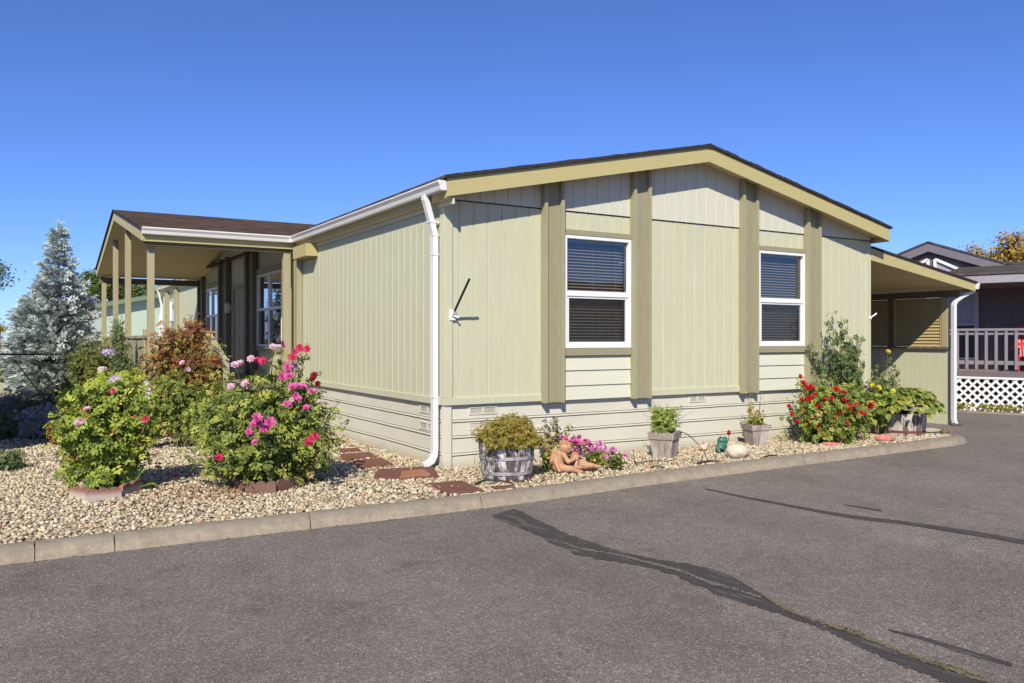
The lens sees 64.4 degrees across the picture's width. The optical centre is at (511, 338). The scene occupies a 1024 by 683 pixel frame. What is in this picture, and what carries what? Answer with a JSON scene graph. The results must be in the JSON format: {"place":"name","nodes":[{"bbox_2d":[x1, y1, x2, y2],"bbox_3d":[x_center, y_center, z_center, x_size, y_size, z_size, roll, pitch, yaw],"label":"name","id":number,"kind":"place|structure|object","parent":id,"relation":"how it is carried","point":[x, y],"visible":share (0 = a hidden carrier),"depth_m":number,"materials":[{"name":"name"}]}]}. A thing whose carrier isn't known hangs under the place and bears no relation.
{"place":"outdoors","nodes":[
{"label":"outdoors","id":0,"kind":"place"},
{"bbox_2d":[0,378,57,399],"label":"lawn","id":1,"kind":"structure","parent":0,"point":[2,384],"depth_m":24.78,"materials":[{"name":"plant"}]},
{"bbox_2d":[0,318,11,381],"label":"tree","id":2,"kind":"object","parent":1,"relation":"on","point":[2,327],"visible":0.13,"depth_m":29.76,"materials":[{"name":"green plant"}]},
{"bbox_2d":[0,259,25,290],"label":"leafy tree","id":3,"kind":"object","parent":1,"relation":"on","point":[3,275],"visible":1,"depth_m":42.35,"materials":[{"name":"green plant"}]},
{"bbox_2d":[0,292,74,393],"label":"blue spruce","id":4,"kind":"object","parent":1,"relation":"on","point":[14,342],"visible":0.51,"depth_m":22.65,"materials":[{"name":"green plant"}]},
{"bbox_2d":[0,354,82,399],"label":"chain link fence","id":5,"kind":"object","parent":1,"relation":"on","point":[32,368],"visible":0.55,"depth_m":19.99,"materials":[{"name":"black metal"}]},
{"bbox_2d":[4,218,101,394],"bbox_3d":[-13.076,-0.846,23.460,2.720,5.284,2.865,0,0,-31],"label":"blue spruce","id":6,"kind":"object","parent":1,"relation":"on","point":[75,304],"visible":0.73,"depth_m":23.11,"materials":[{"name":"green plant"}]},
{"bbox_2d":[74,268,123,302],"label":"leafy tree","id":7,"kind":"object","parent":1,"relation":"on","point":[95,288],"visible":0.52,"depth_m":59.18,"materials":[{"name":"green plant"}]},
{"bbox_2d":[85,293,162,367],"bbox_3d":[-18.282,-0.406,44.537,9.200,4.202,15.448,0,0,-31],"label":"neighbour home","id":8,"kind":"object","parent":1,"relation":"on","point":[138,314],"visible":0.19,"depth_m":36.76,"materials":[{"name":"green"}]},
{"bbox_2d":[109,278,156,299],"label":"leafy tree","id":9,"kind":"object","parent":1,"relation":"on","point":[136,290],"visible":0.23,"depth_m":61.82,"materials":[{"name":"green plant"}]},
{"bbox_2d":[0,415,951,563],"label":"gravel bed","id":10,"kind":"object","parent":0,"point":[166,510],"visible":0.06,"depth_m":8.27,"materials":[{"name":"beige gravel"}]},
{"bbox_2d":[0,407,23,439],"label":"sage plant","id":11,"kind":"object","parent":10,"relation":"on","point":[9,428],"visible":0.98,"depth_m":12.81,"materials":[{"name":"green plant"}]},
{"bbox_2d":[0,448,26,471],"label":"salvia","id":12,"kind":"object","parent":10,"relation":"on","point":[11,459],"visible":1,"depth_m":9.84,"materials":[{"name":"plant"}]},
{"bbox_2d":[0,385,46,420],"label":"lavender","id":13,"kind":"object","parent":10,"relation":"on","point":[10,395],"visible":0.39,"depth_m":15.37,"materials":[{"name":"plant"}]},
{"bbox_2d":[0,384,62,417],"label":"aster","id":14,"kind":"object","parent":10,"relation":"on","point":[47,397],"visible":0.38,"depth_m":14.76,"materials":[{"name":"plant"}]},
{"bbox_2d":[11,401,61,438],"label":"lavender","id":15,"kind":"object","parent":10,"relation":"on","point":[33,423],"visible":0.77,"depth_m":12.82,"materials":[{"name":"plant"}]},
{"bbox_2d":[43,416,60,444],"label":"heather","id":16,"kind":"object","parent":10,"relation":"on","point":[51,437],"visible":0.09,"depth_m":12.24,"materials":[{"name":"plant"}]},
{"bbox_2d":[70,486,88,501],"bbox_3d":[-4.292,1.555,8.076,0.333,0.160,0.050,-2,-2,37],"label":"edging block","id":17,"kind":"object","parent":10,"relation":"on","point":[77,491],"depth_m":8.05,"materials":[{"name":"concrete"}]},
{"bbox_2d":[54,334,119,394],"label":"evergreen shrub","id":18,"kind":"object","parent":10,"relation":"on","point":[89,361],"visible":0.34,"depth_m":14.97,"materials":[{"name":"green plant"}]},
{"bbox_2d":[53,349,150,419],"bbox_3d":[-6.265,0.917,12.615,1.536,1.537,1.501,0,0,-31],"label":"hydrangea","id":19,"kind":"object","parent":10,"relation":"on","point":[101,377],"visible":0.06,"depth_m":12.53,"materials":[{"name":"plant"}]},
{"bbox_2d":[85,487,121,502],"bbox_3d":[-4.037,1.557,8.037,0.317,0.160,0.050,2,-5,-39],"label":"edging block","id":20,"kind":"object","parent":10,"relation":"on","point":[93,495],"depth_m":8.01,"materials":[{"name":"concrete"}]},
{"bbox_2d":[43,376,166,492],"bbox_3d":[-4.233,1.021,8.530,1.169,1.271,1.064,0,0,-20],"label":"rose bush","id":21,"kind":"object","parent":10,"relation":"on","point":[101,433],"visible":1,"depth_m":8.39,"materials":[{"name":"green plant"}]},
{"bbox_2d":[102,314,139,377],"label":"upright shrub","id":22,"kind":"object","parent":10,"relation":"on","point":[121,359],"visible":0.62,"depth_m":14.93,"materials":[{"name":"green plant"}]},
{"bbox_2d":[119,480,141,496],"bbox_3d":[-3.929,1.556,8.372,0.050,0.160,0.348,-3,0,6],"label":"edging block","id":23,"kind":"object","parent":10,"relation":"on","point":[131,487],"depth_m":8.35,"materials":[{"name":"concrete"}]},
{"bbox_2d":[136,468,157,486],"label":"weed","id":24,"kind":"object","parent":10,"relation":"on","point":[145,484],"visible":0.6,"depth_m":8.59,"materials":[{"name":"green plant"}]},
{"bbox_2d":[140,380,164,447],"bbox_3d":[-5.261,1.094,11.792,0.397,1.000,0.558,0,0,30],"label":"white phlox","id":25,"kind":"object","parent":10,"relation":"on","point":[160,421],"visible":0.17,"depth_m":11.78,"materials":[{"name":"plant"}]},
{"bbox_2d":[126,313,234,439],"bbox_3d":[-5.268,0.593,12.931,1.883,2.006,1.556,0,0,-31],"label":"climbing shrub","id":26,"kind":"object","parent":10,"relation":"on","point":[192,354],"visible":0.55,"depth_m":12.85,"materials":[{"name":"orange plant"}]},
{"bbox_2d":[147,360,235,447],"bbox_3d":[-4.730,0.953,12.040,1.388,1.285,0.855,0,0,-31],"label":"rose bush","id":27,"kind":"object","parent":10,"relation":"on","point":[174,402],"visible":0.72,"depth_m":11.82,"materials":[{"name":"green plant"}]},
{"bbox_2d":[234,478,245,491],"bbox_3d":[-2.850,1.554,8.535,0.050,0.160,0.285,-2,2,-38],"label":"edging block","id":28,"kind":"object","parent":10,"relation":"on","point":[239,484],"depth_m":8.49,"materials":[{"name":"brown concrete"}]},
{"bbox_2d":[170,340,349,489],"bbox_3d":[-2.634,0.836,8.747,1.813,1.647,1.651,0,0,-31],"label":"rose bush","id":29,"kind":"object","parent":10,"relation":"on","point":[268,433],"visible":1,"depth_m":8.61,"materials":[{"name":"green plant"}]},
{"bbox_2d":[245,480,276,493],"bbox_3d":[-2.599,1.556,8.413,0.312,0.160,0.050,0,-1,-8],"label":"edging block","id":30,"kind":"object","parent":10,"relation":"on","point":[251,487],"depth_m":8.39,"materials":[{"name":"brown concrete"}]},
{"bbox_2d":[275,476,302,491],"bbox_3d":[-2.371,1.555,8.626,0.050,0.160,0.365,0,-1,29],"label":"edging block","id":31,"kind":"object","parent":10,"relation":"on","point":[284,484],"depth_m":8.58,"materials":[{"name":"brown concrete"}]},
{"bbox_2d":[339,448,361,452],"bbox_3d":[-2.305,1.592,11.486,0.396,0.046,0.358,0,0,-31],"label":"paver","id":32,"kind":"object","parent":10,"relation":"on","point":[344,450],"visible":0.74,"depth_m":11.39,"materials":[{"name":"brown concrete"}]},
{"bbox_2d":[339,452,376,461],"bbox_3d":[-2.087,1.592,10.909,0.568,0.046,0.511,0,0,-31],"label":"paver","id":33,"kind":"object","parent":10,"relation":"on","point":[347,457],"visible":0.74,"depth_m":10.82,"materials":[{"name":"brown concrete"}]},
{"bbox_2d":[353,458,392,469],"bbox_3d":[-1.786,1.592,10.290,0.545,0.046,0.582,0,1,-31],"label":"paver","id":34,"kind":"object","parent":10,"relation":"on","point":[365,463],"visible":0.8,"depth_m":10.22,"materials":[{"name":"red concrete"}]},
{"bbox_2d":[373,467,409,480],"bbox_3d":[-1.410,1.592,9.525,0.384,0.051,0.782,0,0,-3],"label":"paver","id":35,"kind":"object","parent":10,"relation":"on","point":[389,473],"visible":0.7,"depth_m":9.44,"materials":[{"name":"red concrete"}]},
{"bbox_2d":[408,466,438,480],"bbox_3d":[-1.026,1.592,9.573,0.350,0.053,0.884,0,0,-3],"label":"paver","id":36,"kind":"object","parent":10,"relation":"on","point":[431,470],"visible":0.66,"depth_m":9.53,"materials":[{"name":"red concrete"}]},
{"bbox_2d":[400,469,429,479],"bbox_3d":[-1.145,1.570,9.392,0.446,0.046,0.372,0,0,-31],"label":"paver","id":37,"kind":"object","parent":36,"relation":"on","point":[406,474],"visible":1,"depth_m":9.31,"materials":[{"name":"orange concrete"}]},
{"bbox_2d":[424,480,484,495],"bbox_3d":[-0.584,1.592,8.625,0.469,0.046,0.719,0,-1,-31],"label":"paver","id":38,"kind":"object","parent":10,"relation":"on","point":[459,487],"visible":0.66,"depth_m":8.55,"materials":[{"name":"red concrete"}]},
{"bbox_2d":[474,479,514,485],"bbox_3d":[-0.211,1.587,8.886,0.512,0.075,0.199,0,0,-17],"label":"drip tube","id":39,"kind":"object","parent":10,"relation":"on","point":[498,480],"visible":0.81,"depth_m":8.93,"materials":[{"name":"black plastic"}]},
{"bbox_2d":[490,484,515,489],"bbox_3d":[-0.104,1.592,8.634,0.284,0.046,0.124,0,0,-24],"label":"paver","id":40,"kind":"object","parent":10,"relation":"on","point":[502,487],"visible":0.56,"depth_m":8.62,"materials":[{"name":"red concrete"}]},
{"bbox_2d":[478,442,533,482],"bbox_3d":[-0.062,1.387,9.293,0.650,0.435,0.641,0,0,-31],"label":"barrel planter","id":41,"kind":"object","parent":10,"relation":"on","point":[514,465],"visible":0.74,"depth_m":9.03,"materials":[{"name":"wood"}]},
{"bbox_2d":[473,446,497,483],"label":"creeping plant","id":42,"kind":"object","parent":41,"relation":"hanging from","point":[477,473],"visible":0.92,"depth_m":8.92,"materials":[{"name":"green plant"}]},
{"bbox_2d":[471,410,548,450],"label":"trailing plant","id":43,"kind":"object","parent":41,"relation":"in","point":[527,437],"visible":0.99,"depth_m":9.08,"materials":[{"name":"green plant"}]},
{"bbox_2d":[538,445,552,471],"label":"fern","id":44,"kind":"object","parent":10,"relation":"on","point":[547,464],"visible":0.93,"depth_m":9.68,"materials":[{"name":"green plant"}]},
{"bbox_2d":[536,417,573,465],"bbox_3d":[0.462,1.276,10.102,0.641,0.641,0.401,0,0,-5],"label":"tall phlox","id":45,"kind":"object","parent":10,"relation":"on","point":[556,427],"visible":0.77,"depth_m":10.10,"materials":[{"name":"beige plant"}]},
{"bbox_2d":[539,435,591,463],"bbox_3d":[0.648,1.387,9.958,0.714,0.421,0.604,0,0,2],"label":"petunia","id":46,"kind":"object","parent":10,"relation":"on","point":[577,441],"visible":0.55,"depth_m":9.94,"materials":[{"name":"pink plant"}]},
{"bbox_2d":[549,440,601,472],"bbox_3d":[0.758,1.397,9.627,0.620,0.387,0.236,0,0,-6],"label":"cherub figurine","id":47,"kind":"object","parent":10,"relation":"on","point":[558,458],"visible":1,"depth_m":9.57,"materials":[{"name":"ceramic"}]},
{"bbox_2d":[578,440,629,465],"bbox_3d":[1.120,1.445,10.169,0.539,0.323,0.700,0,0,36],"label":"petunia","id":48,"kind":"object","parent":10,"relation":"on","point":[594,455],"visible":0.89,"depth_m":10.15,"materials":[{"name":"pink plant"}]},
{"bbox_2d":[605,453,629,470],"bbox_3d":[1.253,1.506,9.814,0.232,0.236,0.349,0,0,-11],"label":"rosemary","id":49,"kind":"object","parent":10,"relation":"on","point":[615,462],"visible":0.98,"depth_m":9.81,"materials":[{"name":"plant"}]},
{"bbox_2d":[647,430,681,458],"bbox_3d":[2.047,1.422,10.894,0.366,0.365,0.366,0,0,29],"label":"wooden tub","id":50,"kind":"object","parent":10,"relation":"on","point":[664,445],"visible":0.76,"depth_m":10.77,"materials":[{"name":"grey wood"}]},
{"bbox_2d":[647,404,681,432],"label":"herb","id":51,"kind":"object","parent":50,"relation":"on","point":[658,423],"visible":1,"depth_m":10.81,"materials":[{"name":"plant"}]},
{"bbox_2d":[644,400,692,425],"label":"seed heads","id":52,"kind":"object","parent":50,"relation":"in","point":[667,410],"visible":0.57,"depth_m":10.82,"materials":[{"name":"green plant"}]},
{"bbox_2d":[679,431,706,457],"bbox_3d":[2.422,1.424,10.878,0.376,0.368,0.074,0,0,14],"label":"feeder tube","id":53,"kind":"object","parent":50,"relation":"attached to","point":[695,441],"visible":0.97,"depth_m":10.88,"materials":[{"name":"black rubber"}]},
{"bbox_2d":[697,441,708,450],"bbox_3d":[2.705,1.518,11.516,0.175,0.141,0.086,0,0,-2],"label":"bird figurine","id":54,"kind":"object","parent":10,"relation":"on","point":[704,446],"visible":0.95,"depth_m":11.49,"materials":[{"name":"beige ceramic"}]},
{"bbox_2d":[696,460,718,463],"bbox_3d":[2.462,1.593,10.323,0.597,0.064,0.151,0,0,-23],"label":"drip tube","id":55,"kind":"object","parent":10,"relation":"on","point":[707,461],"visible":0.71,"depth_m":10.41,"materials":[{"name":"black plastic"}]},
{"bbox_2d":[715,430,730,453],"bbox_3d":[2.932,1.437,11.335,0.221,0.325,0.176,0,0,-11],"label":"frog figurine","id":56,"kind":"object","parent":10,"relation":"on","point":[721,445],"visible":0.84,"depth_m":11.30,"materials":[{"name":"green ceramic"}]},
{"bbox_2d":[725,444,749,458],"bbox_3d":[3.005,1.506,10.825,0.318,0.212,0.238,0,0,0],"label":"boulder","id":57,"kind":"object","parent":10,"relation":"on","point":[737,451],"visible":0.97,"depth_m":10.74,"materials":[{"name":"beige stone"}]},
{"bbox_2d":[740,423,771,446],"bbox_3d":[3.648,1.437,12.163,0.336,0.336,0.336,0,0,-16],"label":"wooden tub","id":58,"kind":"object","parent":10,"relation":"on","point":[756,435],"visible":0.77,"depth_m":12.05,"materials":[{"name":"grey wood"}]},
{"bbox_2d":[744,389,753,423],"bbox_3d":[3.544,1.017,12.127,0.149,0.616,0.147,0,0,-31],"label":"snapdragon","id":59,"kind":"object","parent":58,"relation":"on","point":[749,410],"visible":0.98,"depth_m":12.13,"materials":[{"name":"plant"}]},
{"bbox_2d":[740,417,764,424],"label":"herb","id":60,"kind":"object","parent":58,"relation":"on","point":[756,422],"visible":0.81,"depth_m":12.11,"materials":[{"name":"plant"}]},
{"bbox_2d":[750,403,764,420],"bbox_3d":[3.677,1.140,12.219,0.259,0.374,0.367,0,0,16],"label":"snapdragon","id":61,"kind":"object","parent":58,"relation":"on","point":[757,415],"visible":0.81,"depth_m":12.19,"materials":[{"name":"plant"}]},
{"bbox_2d":[779,373,878,444],"bbox_3d":[4.923,1.099,12.559,1.778,1.155,1.086,0,0,-31],"label":"rose bush","id":62,"kind":"object","parent":10,"relation":"on","point":[834,413],"visible":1,"depth_m":12.31,"materials":[{"name":"green plant"}]},
{"bbox_2d":[822,442,841,445],"bbox_3d":[4.773,1.574,12.121,0.317,0.070,0.157,0,0,-2],"label":"red stone","id":63,"kind":"object","parent":10,"relation":"on","point":[830,443],"visible":0.92,"depth_m":12.07,"materials":[{"name":"stone"}]},
{"bbox_2d":[806,311,865,402],"bbox_3d":[5.443,0.572,13.713,0.988,2.050,1.800,0,0,25],"label":"shrub","id":64,"kind":"object","parent":10,"relation":"on","point":[846,369],"visible":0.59,"depth_m":13.32,"materials":[{"name":"green plant"}]},
{"bbox_2d":[857,349,906,434],"bbox_3d":[6.157,0.909,13.413,0.920,1.469,0.904,0,0,-5],"label":"rose bush","id":65,"kind":"object","parent":10,"relation":"on","point":[880,425],"visible":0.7,"depth_m":13.42,"materials":[{"name":"green plant"}]},
{"bbox_2d":[875,434,894,441],"bbox_3d":[5.777,1.551,12.593,0.303,0.135,0.162,0,0,-2],"label":"red stone","id":66,"kind":"object","parent":10,"relation":"on","point":[886,437],"visible":0.91,"depth_m":12.53,"materials":[{"name":"stone"}]},
{"bbox_2d":[885,411,926,436],"bbox_3d":[6.545,1.418,13.605,0.720,0.374,0.710,0,0,-31],"label":"barrel planter","id":67,"kind":"object","parent":10,"relation":"on","point":[910,424],"visible":0.75,"depth_m":13.30,"materials":[{"name":"wood"}]},
{"bbox_2d":[865,387,945,420],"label":"hosta","id":68,"kind":"object","parent":67,"relation":"in","point":[915,396],"visible":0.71,"depth_m":13.21,"materials":[{"name":"green plant"}]},
{"bbox_2d":[0,412,1023,682],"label":"road","id":69,"kind":"structure","parent":0,"point":[478,596],"depth_m":5.44,"materials":[{"name":"grey asphalt"}]},
{"bbox_2d":[0,429,966,564],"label":"kerb","id":70,"kind":"structure","parent":69,"relation":"on","point":[43,549],"depth_m":7.72,"materials":[{"name":"grey concrete"}]},
{"bbox_2d":[95,143,979,469],"bbox_3d":[-2.950,-0.569,22.055,14.362,4.538,23.841,0,0,-31],"label":"manufactured home","id":71,"kind":"object","parent":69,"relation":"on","point":[609,299],"visible":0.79,"depth_m":12.06,"materials":[{"name":"paint"}]},
{"bbox_2d":[170,298,173,333],"bbox_3d":[-11.444,-0.605,27.696,0.270,1.700,1.200,0,0,-31],"label":"window","id":72,"kind":"structure","parent":71,"relation":"in","point":[171,300],"depth_m":27.78,"materials":[{"name":"white glass"}]},
{"bbox_2d":[206,286,217,341],"bbox_3d":[-7.967,-0.598,21.940,0.270,1.725,1.750,0,0,-31],"label":"window","id":73,"kind":"structure","parent":71,"relation":"in","point":[212,293],"depth_m":21.84,"materials":[{"name":"glass"}]},
{"bbox_2d":[232,288,242,369],"bbox_3d":[-6.462,-0.189,19.227,0.120,1.968,1.026,0,0,-31],"label":"door","id":74,"kind":"structure","parent":71,"relation":"in","point":[238,331],"depth_m":19.25,"materials":[{"name":"paint"}]},
{"bbox_2d":[257,269,281,346],"bbox_3d":[-4.934,-0.603,16.920,0.270,1.735,2.180,0,0,-31],"label":"window","id":75,"kind":"structure","parent":71,"relation":"in","point":[269,285],"depth_m":16.83,"materials":[{"name":"white glass"}]},
{"bbox_2d":[565,235,630,347],"bbox_3d":[1.094,-0.626,11.241,1.249,1.710,0.356,0,0,-31],"label":"window","id":76,"kind":"structure","parent":71,"relation":"in","point":[593,295],"depth_m":11.35,"materials":[{"name":"white plastic"}]},
{"bbox_2d":[759,250,804,346],"bbox_3d":[4.230,-0.629,13.135,1.196,1.704,0.356,0,0,-31],"label":"window","id":77,"kind":"structure","parent":71,"relation":"in","point":[775,302],"depth_m":13.25,"materials":[{"name":"white plastic"}]},
{"bbox_2d":[554,538,760,597],"bbox_3d":[1.003,1.692,6.113,0.161,0.001,2.036,0,0,-41],"label":"road crack","id":78,"kind":"object","parent":69,"relation":"on","point":[700,578],"visible":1,"depth_m":5.98,"materials":[{"name":"asphalt"}]},
{"bbox_2d":[492,509,982,682],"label":"tar seal","id":79,"kind":"object","parent":69,"relation":"on","point":[525,521],"visible":1,"depth_m":5.72,"materials":[{"name":"black asphalt"}]},
{"bbox_2d":[566,542,973,675],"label":"crack weeds","id":80,"kind":"object","parent":69,"relation":"on","point":[936,661],"visible":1,"depth_m":4.25,"materials":[{"name":"green plant"}]},
{"bbox_2d":[844,504,881,510],"bbox_3d":[3.525,1.696,8.160,0.076,0.001,0.416,0,0,-38],"label":"tar seal","id":81,"kind":"object","parent":69,"relation":"on","point":[864,507],"visible":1,"depth_m":8.16,"materials":[{"name":"black asphalt"}]},
{"bbox_2d":[705,488,1023,543],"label":"tar seal","id":82,"kind":"object","parent":69,"relation":"on","point":[986,535],"visible":1,"depth_m":7.49,"materials":[{"name":"black asphalt"}]},
{"bbox_2d":[759,592,989,682],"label":"road crack","id":83,"kind":"object","parent":69,"relation":"on","point":[978,677],"visible":1,"depth_m":4.45,"materials":[{"name":"grey asphalt"}]},
{"bbox_2d":[873,241,1023,412],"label":"charcoal home","id":84,"kind":"object","parent":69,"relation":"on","point":[990,314],"visible":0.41,"depth_m":20.21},
{"bbox_2d":[921,258,929,264],"bbox_3d":[10.747,-1.768,21.634,0.670,0.696,0.065,0,0,40],"label":"window","id":85,"kind":"structure","parent":84,"relation":"in","point":[927,261],"depth_m":21.44,"materials":[{"name":"white plastic"}]},
{"bbox_2d":[933,258,962,275],"bbox_3d":[11.338,-1.768,21.141,0.670,0.696,0.065,0,0,40],"label":"window","id":86,"kind":"structure","parent":84,"relation":"in","point":[937,263],"depth_m":21.21,"materials":[{"name":"white plastic"}]},
{"bbox_2d":[926,291,978,359],"bbox_3d":[11.420,-0.330,21.099,1.220,1.750,0.047,0,0,40],"label":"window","id":87,"kind":"structure","parent":84,"relation":"in","point":[967,307],"depth_m":20.86,"materials":[{"name":"grey glass"}]},
{"bbox_2d":[1010,324,1023,370],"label":"red chair","id":88,"kind":"object","parent":84,"relation":"on","point":[1020,350],"visible":0.77,"depth_m":19.42,"materials":[{"name":"plastic"}]},
{"bbox_2d":[888,629,1012,665],"bbox_3d":[2.401,1.696,4.487,0.091,0.001,0.670,0,0,-37],"label":"tar seal","id":89,"kind":"object","parent":69,"relation":"on","point":[971,653],"visible":1,"depth_m":4.43,"materials":[{"name":"black asphalt"}]},
{"bbox_2d":[957,410,1023,414],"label":"kerb strip","id":90,"kind":"object","parent":69,"relation":"on","point":[990,412],"depth_m":18.37,"materials":[{"name":"concrete"}]},
{"bbox_2d":[0,0,1023,339],"label":"sky","id":91,"kind":"structure","parent":0,"point":[907,115],"materials":[{"name":"blue"}]},
{"bbox_2d":[925,428,940,432],"bbox_3d":[7.024,1.625,14.365,1.480,0.001,0.720,0,0,-31],"label":"concrete strip","id":92,"kind":"object","parent":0,"point":[930,429],"visible":0.14,"depth_m":14.44,"materials":[{"name":"beige concrete"}]},
{"bbox_2d":[957,402,1023,412],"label":"weeds","id":93,"kind":"object","parent":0,"point":[985,406],"visible":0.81,"depth_m":18.66,"materials":[{"name":"green plant"}]},
{"label":"ground","id":94,"kind":"structure","parent":0,"visible":0},
{"bbox_2d":[959,241,992,257],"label":"autumn tree","id":95,"kind":"object","parent":94,"relation":"on","point":[978,252],"visible":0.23,"depth_m":45.86,"materials":[{"name":"orange plant"}]},
{"bbox_2d":[982,228,1023,261],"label":"autumn tree","id":96,"kind":"object","parent":94,"relation":"on","point":[1011,252],"visible":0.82,"depth_m":41.74,"materials":[{"name":"yellow plant"}]}
]}

